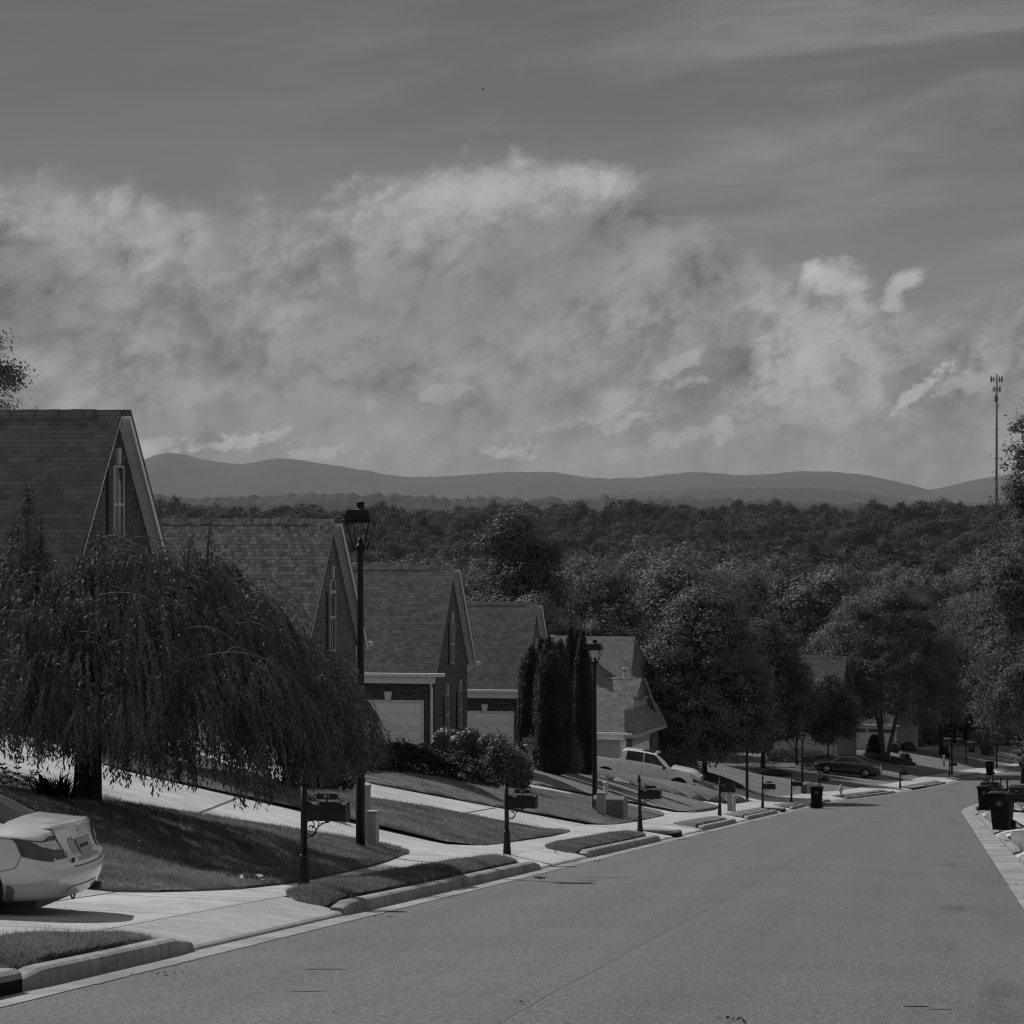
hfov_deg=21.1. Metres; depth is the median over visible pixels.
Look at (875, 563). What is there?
broadleaf tree
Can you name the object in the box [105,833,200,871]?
fallen leaves
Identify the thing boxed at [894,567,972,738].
broadleaf tree
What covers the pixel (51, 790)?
broadleaf plant
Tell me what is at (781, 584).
broadleaf tree
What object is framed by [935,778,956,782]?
driveway apron
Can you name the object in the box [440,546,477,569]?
broadleaf tree
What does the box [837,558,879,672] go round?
broadleaf tree
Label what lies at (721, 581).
broadleaf tree
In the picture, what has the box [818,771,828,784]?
mailbox
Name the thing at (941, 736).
shade tree
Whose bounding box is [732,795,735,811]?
marker pipe
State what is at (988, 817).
grass strip
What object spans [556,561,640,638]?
broadleaf tree
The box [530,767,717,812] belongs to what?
lawn
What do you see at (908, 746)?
round shrub
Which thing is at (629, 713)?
sided house
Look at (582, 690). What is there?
narrow conifer
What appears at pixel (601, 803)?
utility pedestal
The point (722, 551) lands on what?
broadleaf tree
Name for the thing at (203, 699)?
garage door
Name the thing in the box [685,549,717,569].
broadleaf tree
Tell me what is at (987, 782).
mailbox
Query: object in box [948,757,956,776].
mailbox
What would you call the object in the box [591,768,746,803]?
lawn
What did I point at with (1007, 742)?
roadside tree
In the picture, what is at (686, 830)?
driveway apron
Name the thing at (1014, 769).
kerb
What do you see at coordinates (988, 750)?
garden shrub
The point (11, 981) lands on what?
storm drain
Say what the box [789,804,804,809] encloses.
kerb
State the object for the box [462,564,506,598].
broadleaf tree
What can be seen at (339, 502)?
hills
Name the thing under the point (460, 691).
window
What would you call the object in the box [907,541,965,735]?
broadleaf tree
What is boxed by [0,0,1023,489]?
sky
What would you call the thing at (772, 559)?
broadleaf tree
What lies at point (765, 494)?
hills
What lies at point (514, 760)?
flowering shrub
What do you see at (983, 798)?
wheeled bin
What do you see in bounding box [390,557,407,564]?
broadleaf tree
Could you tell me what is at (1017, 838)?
grass strip
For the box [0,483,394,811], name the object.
weeping tree
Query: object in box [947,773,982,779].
grass strip
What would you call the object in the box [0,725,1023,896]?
ground
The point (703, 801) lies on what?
driveway
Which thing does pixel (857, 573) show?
broadleaf tree
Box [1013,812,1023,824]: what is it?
sidewalk
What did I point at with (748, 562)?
broadleaf tree
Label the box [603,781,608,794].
marker pipe
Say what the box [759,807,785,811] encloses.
storm drain
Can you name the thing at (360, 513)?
street lamp
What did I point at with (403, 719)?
garage door
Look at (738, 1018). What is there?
fallen leaves
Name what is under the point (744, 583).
broadleaf tree
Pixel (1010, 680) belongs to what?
tall tree
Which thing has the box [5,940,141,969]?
grass strip
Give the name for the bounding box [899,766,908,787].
mailbox
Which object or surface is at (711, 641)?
shade tree
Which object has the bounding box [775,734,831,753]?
garage door
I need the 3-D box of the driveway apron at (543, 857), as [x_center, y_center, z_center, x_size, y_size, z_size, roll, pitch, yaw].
[0.527,6.550,52.156,0.965,0.918,8.105,0,0,9]
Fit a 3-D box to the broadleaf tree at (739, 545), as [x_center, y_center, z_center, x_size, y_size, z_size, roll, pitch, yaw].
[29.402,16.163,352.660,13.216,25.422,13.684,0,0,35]
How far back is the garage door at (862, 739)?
245.58 m
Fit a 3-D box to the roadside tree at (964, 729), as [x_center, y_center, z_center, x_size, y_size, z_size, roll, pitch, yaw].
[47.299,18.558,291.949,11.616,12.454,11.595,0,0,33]
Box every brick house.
[0,409,174,740]
[159,518,372,748]
[352,565,480,747]
[466,601,547,750]
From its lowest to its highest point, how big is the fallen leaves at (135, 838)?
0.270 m
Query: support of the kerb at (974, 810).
on the ground at (927, 760)
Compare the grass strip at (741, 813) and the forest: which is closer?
the grass strip at (741, 813)
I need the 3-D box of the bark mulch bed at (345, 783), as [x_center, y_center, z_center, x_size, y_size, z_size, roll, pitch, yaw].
[-4.372,6.042,63.157,1.562,1.308,12.944,0,0,4]
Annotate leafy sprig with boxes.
[0,757,38,791]
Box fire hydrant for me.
[838,784,843,794]
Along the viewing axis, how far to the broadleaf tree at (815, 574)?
377.26 m
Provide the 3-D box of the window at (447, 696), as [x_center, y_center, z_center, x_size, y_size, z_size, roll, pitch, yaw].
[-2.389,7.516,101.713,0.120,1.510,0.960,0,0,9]
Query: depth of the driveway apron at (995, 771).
229.19 m
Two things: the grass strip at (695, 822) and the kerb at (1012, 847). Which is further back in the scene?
the grass strip at (695, 822)
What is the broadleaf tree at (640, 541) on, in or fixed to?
on the ground at (927, 760)
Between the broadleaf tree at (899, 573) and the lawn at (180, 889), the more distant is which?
the broadleaf tree at (899, 573)
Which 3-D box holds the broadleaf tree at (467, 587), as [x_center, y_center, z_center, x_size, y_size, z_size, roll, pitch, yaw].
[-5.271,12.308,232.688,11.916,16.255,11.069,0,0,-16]
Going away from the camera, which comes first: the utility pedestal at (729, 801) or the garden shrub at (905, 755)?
the utility pedestal at (729, 801)
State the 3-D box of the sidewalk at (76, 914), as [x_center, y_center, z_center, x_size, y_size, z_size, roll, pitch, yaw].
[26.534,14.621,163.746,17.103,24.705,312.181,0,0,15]
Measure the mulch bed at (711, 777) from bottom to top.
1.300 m
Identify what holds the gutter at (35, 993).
on the road
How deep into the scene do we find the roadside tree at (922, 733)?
279.05 m
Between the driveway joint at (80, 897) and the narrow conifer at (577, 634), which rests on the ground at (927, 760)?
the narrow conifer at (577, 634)
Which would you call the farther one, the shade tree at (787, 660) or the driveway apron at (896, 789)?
the shade tree at (787, 660)
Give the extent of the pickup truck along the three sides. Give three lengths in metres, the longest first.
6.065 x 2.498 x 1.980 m
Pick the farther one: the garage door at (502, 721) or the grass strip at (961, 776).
the grass strip at (961, 776)
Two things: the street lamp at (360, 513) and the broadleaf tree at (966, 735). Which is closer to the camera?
the street lamp at (360, 513)
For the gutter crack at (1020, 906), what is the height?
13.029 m
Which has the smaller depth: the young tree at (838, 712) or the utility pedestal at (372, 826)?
the utility pedestal at (372, 826)
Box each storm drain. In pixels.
[0,968,22,996]
[636,828,681,837]
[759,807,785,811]
[901,785,926,789]
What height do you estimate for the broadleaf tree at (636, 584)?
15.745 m
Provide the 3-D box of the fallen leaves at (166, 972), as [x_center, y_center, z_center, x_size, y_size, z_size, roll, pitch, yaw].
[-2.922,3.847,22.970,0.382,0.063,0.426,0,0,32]
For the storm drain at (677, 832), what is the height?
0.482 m
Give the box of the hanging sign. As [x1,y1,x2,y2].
[965,741,977,763]
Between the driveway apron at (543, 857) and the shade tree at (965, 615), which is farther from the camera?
the shade tree at (965, 615)
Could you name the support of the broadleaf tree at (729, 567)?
on the ground at (927, 760)
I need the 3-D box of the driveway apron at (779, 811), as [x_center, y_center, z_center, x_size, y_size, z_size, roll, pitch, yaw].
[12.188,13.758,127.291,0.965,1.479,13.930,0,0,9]
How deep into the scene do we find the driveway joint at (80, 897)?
31.70 m
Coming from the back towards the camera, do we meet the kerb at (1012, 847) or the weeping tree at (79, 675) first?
the kerb at (1012, 847)
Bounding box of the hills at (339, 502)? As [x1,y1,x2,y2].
[153,492,1008,514]
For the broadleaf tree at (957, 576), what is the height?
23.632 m
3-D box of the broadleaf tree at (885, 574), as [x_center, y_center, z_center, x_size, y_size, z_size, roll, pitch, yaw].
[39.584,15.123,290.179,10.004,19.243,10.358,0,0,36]
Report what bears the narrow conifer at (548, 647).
on the lawn at (579, 783)
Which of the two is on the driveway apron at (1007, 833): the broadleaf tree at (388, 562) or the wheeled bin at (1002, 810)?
the wheeled bin at (1002, 810)
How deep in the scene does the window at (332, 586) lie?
82.50 m
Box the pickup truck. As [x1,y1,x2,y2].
[597,747,703,786]
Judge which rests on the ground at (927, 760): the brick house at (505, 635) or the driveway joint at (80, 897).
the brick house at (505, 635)
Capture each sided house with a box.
[547,635,666,754]
[668,655,862,755]
[856,673,922,749]
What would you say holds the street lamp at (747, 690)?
on the ground at (927, 760)
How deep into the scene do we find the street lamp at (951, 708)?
217.16 m
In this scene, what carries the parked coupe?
on the driveway at (88, 892)
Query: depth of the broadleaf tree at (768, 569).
300.66 m
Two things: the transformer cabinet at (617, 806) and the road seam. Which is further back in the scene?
the transformer cabinet at (617, 806)
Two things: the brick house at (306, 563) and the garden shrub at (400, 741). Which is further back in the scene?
the garden shrub at (400, 741)
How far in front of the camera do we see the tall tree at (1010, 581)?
202.17 m
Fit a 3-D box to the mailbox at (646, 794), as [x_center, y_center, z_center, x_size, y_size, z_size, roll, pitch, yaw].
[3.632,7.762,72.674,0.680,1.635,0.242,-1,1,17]
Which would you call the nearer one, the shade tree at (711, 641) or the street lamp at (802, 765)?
the shade tree at (711, 641)
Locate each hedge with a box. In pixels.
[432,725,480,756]
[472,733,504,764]
[766,747,836,763]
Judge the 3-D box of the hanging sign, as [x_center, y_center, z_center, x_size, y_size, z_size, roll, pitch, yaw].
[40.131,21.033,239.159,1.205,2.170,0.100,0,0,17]
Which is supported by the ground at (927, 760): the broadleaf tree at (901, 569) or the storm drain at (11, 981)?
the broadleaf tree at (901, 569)
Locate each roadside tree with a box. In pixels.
[918,618,969,743]
[918,699,979,742]
[967,657,1017,744]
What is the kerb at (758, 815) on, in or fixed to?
on the gutter at (35, 993)
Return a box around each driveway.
[0,740,448,850]
[0,889,115,908]
[125,753,586,828]
[441,772,674,813]
[589,775,726,805]
[704,780,766,800]
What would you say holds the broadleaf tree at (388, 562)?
on the ground at (927, 760)
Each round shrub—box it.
[865,734,879,753]
[891,742,899,752]
[901,741,916,750]
[918,737,924,746]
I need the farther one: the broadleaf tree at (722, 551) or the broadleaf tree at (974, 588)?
the broadleaf tree at (722, 551)
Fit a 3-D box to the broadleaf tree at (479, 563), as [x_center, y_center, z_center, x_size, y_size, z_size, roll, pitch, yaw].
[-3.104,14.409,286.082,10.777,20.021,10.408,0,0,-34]
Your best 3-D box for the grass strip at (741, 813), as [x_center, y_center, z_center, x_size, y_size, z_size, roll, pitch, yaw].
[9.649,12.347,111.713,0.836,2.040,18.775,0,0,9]
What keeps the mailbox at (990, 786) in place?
on the ground at (927, 760)
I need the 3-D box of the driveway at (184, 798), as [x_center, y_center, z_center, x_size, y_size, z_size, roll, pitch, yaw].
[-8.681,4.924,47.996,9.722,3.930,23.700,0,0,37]
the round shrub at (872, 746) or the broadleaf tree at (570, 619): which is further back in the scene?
the round shrub at (872, 746)
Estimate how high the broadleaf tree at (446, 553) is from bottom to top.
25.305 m
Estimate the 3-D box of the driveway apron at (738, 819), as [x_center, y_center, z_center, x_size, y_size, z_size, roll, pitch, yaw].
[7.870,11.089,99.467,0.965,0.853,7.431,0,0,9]
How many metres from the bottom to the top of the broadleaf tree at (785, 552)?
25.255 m
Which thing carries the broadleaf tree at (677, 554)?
on the ground at (927, 760)
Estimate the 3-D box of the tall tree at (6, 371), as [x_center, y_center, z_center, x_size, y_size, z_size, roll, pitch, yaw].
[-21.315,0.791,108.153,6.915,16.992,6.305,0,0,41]
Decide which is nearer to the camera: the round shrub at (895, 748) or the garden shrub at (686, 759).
the garden shrub at (686, 759)
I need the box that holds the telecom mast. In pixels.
[990,374,1002,546]
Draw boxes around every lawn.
[3,792,408,891]
[102,758,568,844]
[365,770,664,824]
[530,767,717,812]
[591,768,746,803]
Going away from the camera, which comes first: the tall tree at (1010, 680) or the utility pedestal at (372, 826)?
the utility pedestal at (372, 826)
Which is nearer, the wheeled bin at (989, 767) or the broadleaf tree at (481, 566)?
the wheeled bin at (989, 767)
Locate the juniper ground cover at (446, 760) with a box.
[366,741,501,787]
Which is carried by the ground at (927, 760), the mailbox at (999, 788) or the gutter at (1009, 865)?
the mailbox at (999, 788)
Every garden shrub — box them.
[394,737,408,744]
[661,750,677,764]
[663,736,704,776]
[899,752,911,760]
[940,745,950,757]
[980,742,995,755]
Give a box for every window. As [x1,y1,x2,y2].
[112,465,126,541]
[328,579,338,654]
[445,694,449,726]
[449,621,456,666]
[457,689,463,729]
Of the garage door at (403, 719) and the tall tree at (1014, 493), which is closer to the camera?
the garage door at (403, 719)
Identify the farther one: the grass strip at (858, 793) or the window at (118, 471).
the grass strip at (858, 793)
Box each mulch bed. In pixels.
[280,758,355,790]
[702,772,744,787]
[741,768,792,774]
[863,753,915,764]
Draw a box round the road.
[0,770,1023,1023]
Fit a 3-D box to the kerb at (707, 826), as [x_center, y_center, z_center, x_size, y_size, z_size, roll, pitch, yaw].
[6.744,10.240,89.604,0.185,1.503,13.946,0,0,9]
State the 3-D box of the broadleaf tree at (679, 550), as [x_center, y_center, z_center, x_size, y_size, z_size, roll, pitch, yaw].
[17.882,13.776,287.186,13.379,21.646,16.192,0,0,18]
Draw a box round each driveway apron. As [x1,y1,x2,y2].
[82,895,342,949]
[502,847,586,868]
[635,824,702,839]
[720,814,747,822]
[767,805,791,812]
[793,799,810,805]
[822,796,845,800]
[882,787,910,792]
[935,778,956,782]
[976,770,1001,773]
[995,829,1023,836]
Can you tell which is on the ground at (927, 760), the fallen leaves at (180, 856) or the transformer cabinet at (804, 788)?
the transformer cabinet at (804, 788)
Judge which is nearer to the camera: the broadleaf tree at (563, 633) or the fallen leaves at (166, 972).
the fallen leaves at (166, 972)
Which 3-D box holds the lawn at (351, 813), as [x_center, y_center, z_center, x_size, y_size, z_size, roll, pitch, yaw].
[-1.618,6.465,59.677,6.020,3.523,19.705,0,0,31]
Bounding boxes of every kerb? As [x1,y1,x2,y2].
[18,938,193,990]
[330,861,540,914]
[579,835,660,857]
[698,819,736,830]
[744,810,777,819]
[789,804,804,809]
[844,791,895,798]
[911,782,945,789]
[955,773,985,780]
[972,804,978,814]
[978,814,998,833]
[998,834,1020,854]
[1002,768,1020,771]
[1018,854,1023,865]
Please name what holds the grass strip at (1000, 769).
on the ground at (927, 760)
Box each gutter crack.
[97,819,759,983]
[963,815,1023,909]
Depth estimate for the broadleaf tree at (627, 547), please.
355.46 m
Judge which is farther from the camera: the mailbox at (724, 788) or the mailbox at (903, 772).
the mailbox at (903, 772)
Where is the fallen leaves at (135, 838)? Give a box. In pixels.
[100,829,161,850]
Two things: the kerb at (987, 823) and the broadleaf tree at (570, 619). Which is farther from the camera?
the broadleaf tree at (570, 619)
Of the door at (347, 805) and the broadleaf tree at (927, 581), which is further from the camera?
the broadleaf tree at (927, 581)
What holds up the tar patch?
on the road
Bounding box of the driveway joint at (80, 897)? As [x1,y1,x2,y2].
[1,892,114,908]
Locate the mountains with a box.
[144,453,1023,502]
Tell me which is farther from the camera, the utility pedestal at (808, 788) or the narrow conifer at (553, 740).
the utility pedestal at (808, 788)
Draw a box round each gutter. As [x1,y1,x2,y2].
[0,770,1017,1006]
[961,804,1023,908]
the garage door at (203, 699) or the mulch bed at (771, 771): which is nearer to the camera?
the garage door at (203, 699)
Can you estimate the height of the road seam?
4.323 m
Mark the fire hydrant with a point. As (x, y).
(840, 789)
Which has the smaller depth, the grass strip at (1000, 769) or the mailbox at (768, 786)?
the mailbox at (768, 786)
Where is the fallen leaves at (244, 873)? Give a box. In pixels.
[227,870,273,879]
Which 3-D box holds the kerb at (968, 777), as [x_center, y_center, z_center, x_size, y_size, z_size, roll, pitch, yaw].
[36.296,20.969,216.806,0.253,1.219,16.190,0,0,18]
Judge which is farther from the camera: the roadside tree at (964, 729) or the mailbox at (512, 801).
the roadside tree at (964, 729)
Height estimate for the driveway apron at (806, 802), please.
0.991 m
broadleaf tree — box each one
[374,558,402,564]
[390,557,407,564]
[392,551,469,575]
[405,549,435,563]
[432,544,485,573]
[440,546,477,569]
[453,562,482,600]
[462,556,491,585]
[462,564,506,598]
[464,557,500,579]
[496,580,590,635]
[496,590,566,635]
[496,593,586,635]
[544,554,583,586]
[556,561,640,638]
[559,548,619,575]
[559,561,659,661]
[560,553,623,599]
[582,565,663,643]
[598,536,647,563]
[611,541,673,575]
[617,532,661,570]
[623,555,738,753]
[627,548,705,633]
[630,547,747,607]
[656,540,727,572]
[681,565,757,622]
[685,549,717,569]
[700,555,773,617]
[706,560,783,626]
[710,543,738,565]
[717,540,760,569]
[722,554,810,586]
[722,576,758,630]
[734,566,816,634]
[737,578,787,635]
[738,551,826,631]
[757,554,816,654]
[761,553,784,569]
[766,543,814,587]
[769,564,882,657]
[770,552,808,567]
[808,562,833,580]
[813,542,864,582]
[814,564,841,581]
[820,567,922,672]
[822,563,898,605]
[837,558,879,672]
[858,554,893,581]
[868,563,944,720]
[872,564,905,672]
[882,561,919,578]
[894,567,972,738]
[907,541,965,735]
[908,574,958,742]
[916,562,980,729]
[930,570,977,739]
[943,554,1007,648]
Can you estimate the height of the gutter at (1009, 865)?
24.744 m
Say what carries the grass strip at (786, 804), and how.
on the ground at (927, 760)
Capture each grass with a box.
[0,921,161,968]
[545,829,647,853]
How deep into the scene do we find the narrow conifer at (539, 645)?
113.49 m
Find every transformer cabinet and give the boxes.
[593,795,628,818]
[802,782,817,793]
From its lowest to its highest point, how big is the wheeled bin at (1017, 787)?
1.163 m
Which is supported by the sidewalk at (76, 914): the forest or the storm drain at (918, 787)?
the storm drain at (918, 787)
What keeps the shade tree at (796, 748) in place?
on the ground at (927, 760)
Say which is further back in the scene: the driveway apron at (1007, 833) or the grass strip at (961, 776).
the grass strip at (961, 776)
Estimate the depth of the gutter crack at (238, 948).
24.08 m
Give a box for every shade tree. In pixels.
[637,577,798,772]
[742,610,824,768]
[777,661,826,764]
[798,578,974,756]
[885,624,999,754]
[937,590,1023,748]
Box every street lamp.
[342,502,378,846]
[586,640,604,806]
[742,686,752,801]
[798,732,806,791]
[949,705,954,774]
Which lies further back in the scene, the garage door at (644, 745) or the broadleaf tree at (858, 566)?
the broadleaf tree at (858, 566)
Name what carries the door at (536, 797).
in the mailbox at (512, 801)
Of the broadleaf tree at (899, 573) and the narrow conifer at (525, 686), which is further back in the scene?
the broadleaf tree at (899, 573)
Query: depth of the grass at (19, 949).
23.17 m
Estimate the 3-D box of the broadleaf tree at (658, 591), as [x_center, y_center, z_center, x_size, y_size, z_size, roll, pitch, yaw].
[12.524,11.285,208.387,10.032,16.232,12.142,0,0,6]
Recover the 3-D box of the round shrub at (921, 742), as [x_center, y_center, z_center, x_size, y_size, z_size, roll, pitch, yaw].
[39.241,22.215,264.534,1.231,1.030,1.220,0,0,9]
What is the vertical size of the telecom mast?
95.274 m
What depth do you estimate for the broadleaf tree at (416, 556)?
358.63 m
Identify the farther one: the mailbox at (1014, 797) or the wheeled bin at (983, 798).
the wheeled bin at (983, 798)
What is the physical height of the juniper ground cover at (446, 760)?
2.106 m
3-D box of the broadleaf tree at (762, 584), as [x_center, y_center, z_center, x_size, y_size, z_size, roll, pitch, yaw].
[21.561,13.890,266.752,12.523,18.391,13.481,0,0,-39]
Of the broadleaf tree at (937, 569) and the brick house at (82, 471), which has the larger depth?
the broadleaf tree at (937, 569)
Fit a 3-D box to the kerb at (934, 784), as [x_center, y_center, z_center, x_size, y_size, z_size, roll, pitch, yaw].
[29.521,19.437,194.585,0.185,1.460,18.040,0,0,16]
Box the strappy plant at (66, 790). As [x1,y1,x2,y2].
[35,770,89,800]
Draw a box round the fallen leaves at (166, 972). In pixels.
[130,971,193,975]
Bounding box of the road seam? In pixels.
[496,857,799,1023]
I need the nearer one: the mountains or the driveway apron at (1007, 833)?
the driveway apron at (1007, 833)
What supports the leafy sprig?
on the lawn at (180, 889)
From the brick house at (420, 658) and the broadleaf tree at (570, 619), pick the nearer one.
the brick house at (420, 658)
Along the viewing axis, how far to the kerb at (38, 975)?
23.23 m
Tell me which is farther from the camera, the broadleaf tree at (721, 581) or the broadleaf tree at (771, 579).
the broadleaf tree at (771, 579)
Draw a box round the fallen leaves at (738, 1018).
[715,1016,745,1023]
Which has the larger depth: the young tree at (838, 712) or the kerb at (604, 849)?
the young tree at (838, 712)
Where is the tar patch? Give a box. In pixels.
[301,968,347,968]
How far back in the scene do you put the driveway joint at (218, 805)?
49.38 m
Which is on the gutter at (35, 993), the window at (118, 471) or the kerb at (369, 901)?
the kerb at (369, 901)
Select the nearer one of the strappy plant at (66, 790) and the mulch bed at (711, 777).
the strappy plant at (66, 790)
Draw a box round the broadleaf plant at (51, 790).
[20,773,70,797]
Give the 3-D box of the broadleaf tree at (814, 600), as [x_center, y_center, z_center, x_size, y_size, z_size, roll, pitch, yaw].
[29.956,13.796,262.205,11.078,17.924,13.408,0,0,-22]
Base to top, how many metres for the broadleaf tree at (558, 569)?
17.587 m
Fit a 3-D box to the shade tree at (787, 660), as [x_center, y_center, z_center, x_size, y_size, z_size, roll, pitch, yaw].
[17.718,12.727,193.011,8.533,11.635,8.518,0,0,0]
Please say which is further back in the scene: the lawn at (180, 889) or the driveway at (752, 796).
the driveway at (752, 796)
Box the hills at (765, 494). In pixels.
[193,487,1019,505]
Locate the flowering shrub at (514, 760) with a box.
[472,728,535,789]
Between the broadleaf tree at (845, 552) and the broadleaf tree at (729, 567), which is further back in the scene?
the broadleaf tree at (845, 552)
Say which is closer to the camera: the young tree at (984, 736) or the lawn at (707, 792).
the lawn at (707, 792)
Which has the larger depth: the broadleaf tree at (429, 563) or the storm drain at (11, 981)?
the broadleaf tree at (429, 563)
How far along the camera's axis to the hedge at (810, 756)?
209.73 m
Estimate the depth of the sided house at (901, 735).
245.63 m
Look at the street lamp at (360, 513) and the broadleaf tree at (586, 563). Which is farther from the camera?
the broadleaf tree at (586, 563)
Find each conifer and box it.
[515,644,538,766]
[531,634,562,765]
[533,649,572,775]
[535,636,543,655]
[556,637,574,753]
[564,622,577,717]
[568,734,583,774]
[569,630,579,679]
[571,628,592,774]
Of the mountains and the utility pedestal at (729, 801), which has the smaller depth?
the utility pedestal at (729, 801)
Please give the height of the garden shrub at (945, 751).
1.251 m
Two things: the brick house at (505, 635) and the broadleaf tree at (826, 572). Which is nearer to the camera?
the brick house at (505, 635)
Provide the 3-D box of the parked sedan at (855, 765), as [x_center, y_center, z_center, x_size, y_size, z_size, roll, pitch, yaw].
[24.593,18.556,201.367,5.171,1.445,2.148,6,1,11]
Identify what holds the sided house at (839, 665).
on the ground at (927, 760)
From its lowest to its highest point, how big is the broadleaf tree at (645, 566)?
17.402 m
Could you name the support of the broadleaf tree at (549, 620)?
on the ground at (927, 760)
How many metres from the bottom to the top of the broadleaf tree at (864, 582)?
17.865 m
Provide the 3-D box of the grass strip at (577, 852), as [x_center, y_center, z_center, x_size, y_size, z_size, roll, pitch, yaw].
[2.026,7.640,62.694,0.871,1.648,14.611,0,0,9]
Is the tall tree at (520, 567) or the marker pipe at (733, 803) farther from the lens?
the tall tree at (520, 567)
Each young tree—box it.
[799,670,865,756]
[968,698,1018,767]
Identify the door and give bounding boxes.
[188,699,228,742]
[344,802,349,821]
[366,702,420,747]
[467,713,511,750]
[534,795,537,808]
[632,740,648,749]
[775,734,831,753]
[856,733,889,749]
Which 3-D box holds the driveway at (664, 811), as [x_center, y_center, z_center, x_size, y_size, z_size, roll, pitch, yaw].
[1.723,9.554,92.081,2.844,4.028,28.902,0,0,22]
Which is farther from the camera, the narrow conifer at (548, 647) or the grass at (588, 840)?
the narrow conifer at (548, 647)
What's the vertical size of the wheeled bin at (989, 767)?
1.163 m
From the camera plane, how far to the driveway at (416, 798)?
69.23 m
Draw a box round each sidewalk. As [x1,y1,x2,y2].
[0,763,1018,934]
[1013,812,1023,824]
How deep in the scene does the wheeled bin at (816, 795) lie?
136.44 m
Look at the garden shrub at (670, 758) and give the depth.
147.91 m
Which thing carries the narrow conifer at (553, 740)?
on the lawn at (579, 783)
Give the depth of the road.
26.91 m
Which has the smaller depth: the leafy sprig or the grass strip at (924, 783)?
the leafy sprig
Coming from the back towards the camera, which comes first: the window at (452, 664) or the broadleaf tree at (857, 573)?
the broadleaf tree at (857, 573)
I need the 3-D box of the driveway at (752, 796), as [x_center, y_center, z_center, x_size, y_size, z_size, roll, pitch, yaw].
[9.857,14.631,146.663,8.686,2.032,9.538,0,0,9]
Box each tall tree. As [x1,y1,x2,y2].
[0,327,49,409]
[466,501,585,634]
[954,397,1023,673]
[955,535,1023,783]
[983,638,1023,768]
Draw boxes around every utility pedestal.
[365,784,370,839]
[366,810,379,844]
[596,792,605,814]
[727,792,733,810]
[807,783,810,793]
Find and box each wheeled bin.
[810,785,823,808]
[976,785,991,809]
[985,761,994,774]
[987,791,1015,829]
[1008,784,1023,812]
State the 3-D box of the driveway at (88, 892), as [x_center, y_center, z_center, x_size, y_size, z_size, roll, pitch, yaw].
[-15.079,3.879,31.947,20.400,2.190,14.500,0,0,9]
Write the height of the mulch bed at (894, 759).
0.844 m
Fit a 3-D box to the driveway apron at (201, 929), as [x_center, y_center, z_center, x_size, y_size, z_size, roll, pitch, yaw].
[-2.995,4.373,29.462,0.965,0.930,8.228,0,0,9]
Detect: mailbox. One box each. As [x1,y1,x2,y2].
[298,769,349,885]
[503,773,537,854]
[637,775,661,831]
[717,775,735,815]
[761,775,775,807]
[790,774,802,802]
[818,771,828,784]
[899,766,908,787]
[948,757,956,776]
[980,774,993,784]
[987,776,1001,789]
[992,779,1008,790]
[1005,789,1023,809]
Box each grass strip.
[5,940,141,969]
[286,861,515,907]
[545,835,644,853]
[673,816,726,827]
[724,808,769,817]
[774,802,797,807]
[832,790,886,797]
[901,781,939,786]
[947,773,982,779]
[986,812,1021,831]
[994,766,1020,770]
[1010,831,1023,850]
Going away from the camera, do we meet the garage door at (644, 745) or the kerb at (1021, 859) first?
the kerb at (1021, 859)
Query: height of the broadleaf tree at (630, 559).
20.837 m
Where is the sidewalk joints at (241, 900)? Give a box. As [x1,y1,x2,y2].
[0,770,975,929]
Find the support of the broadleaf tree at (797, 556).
on the ground at (927, 760)
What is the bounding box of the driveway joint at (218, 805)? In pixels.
[198,797,237,812]
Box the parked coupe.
[0,792,104,909]
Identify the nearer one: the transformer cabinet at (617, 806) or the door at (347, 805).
the door at (347, 805)
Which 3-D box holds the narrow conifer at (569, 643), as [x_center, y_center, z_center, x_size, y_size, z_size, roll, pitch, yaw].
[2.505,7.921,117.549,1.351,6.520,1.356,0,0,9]
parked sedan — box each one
[812,755,881,777]
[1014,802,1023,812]
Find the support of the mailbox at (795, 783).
on the ground at (927, 760)
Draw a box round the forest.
[155,493,1023,591]

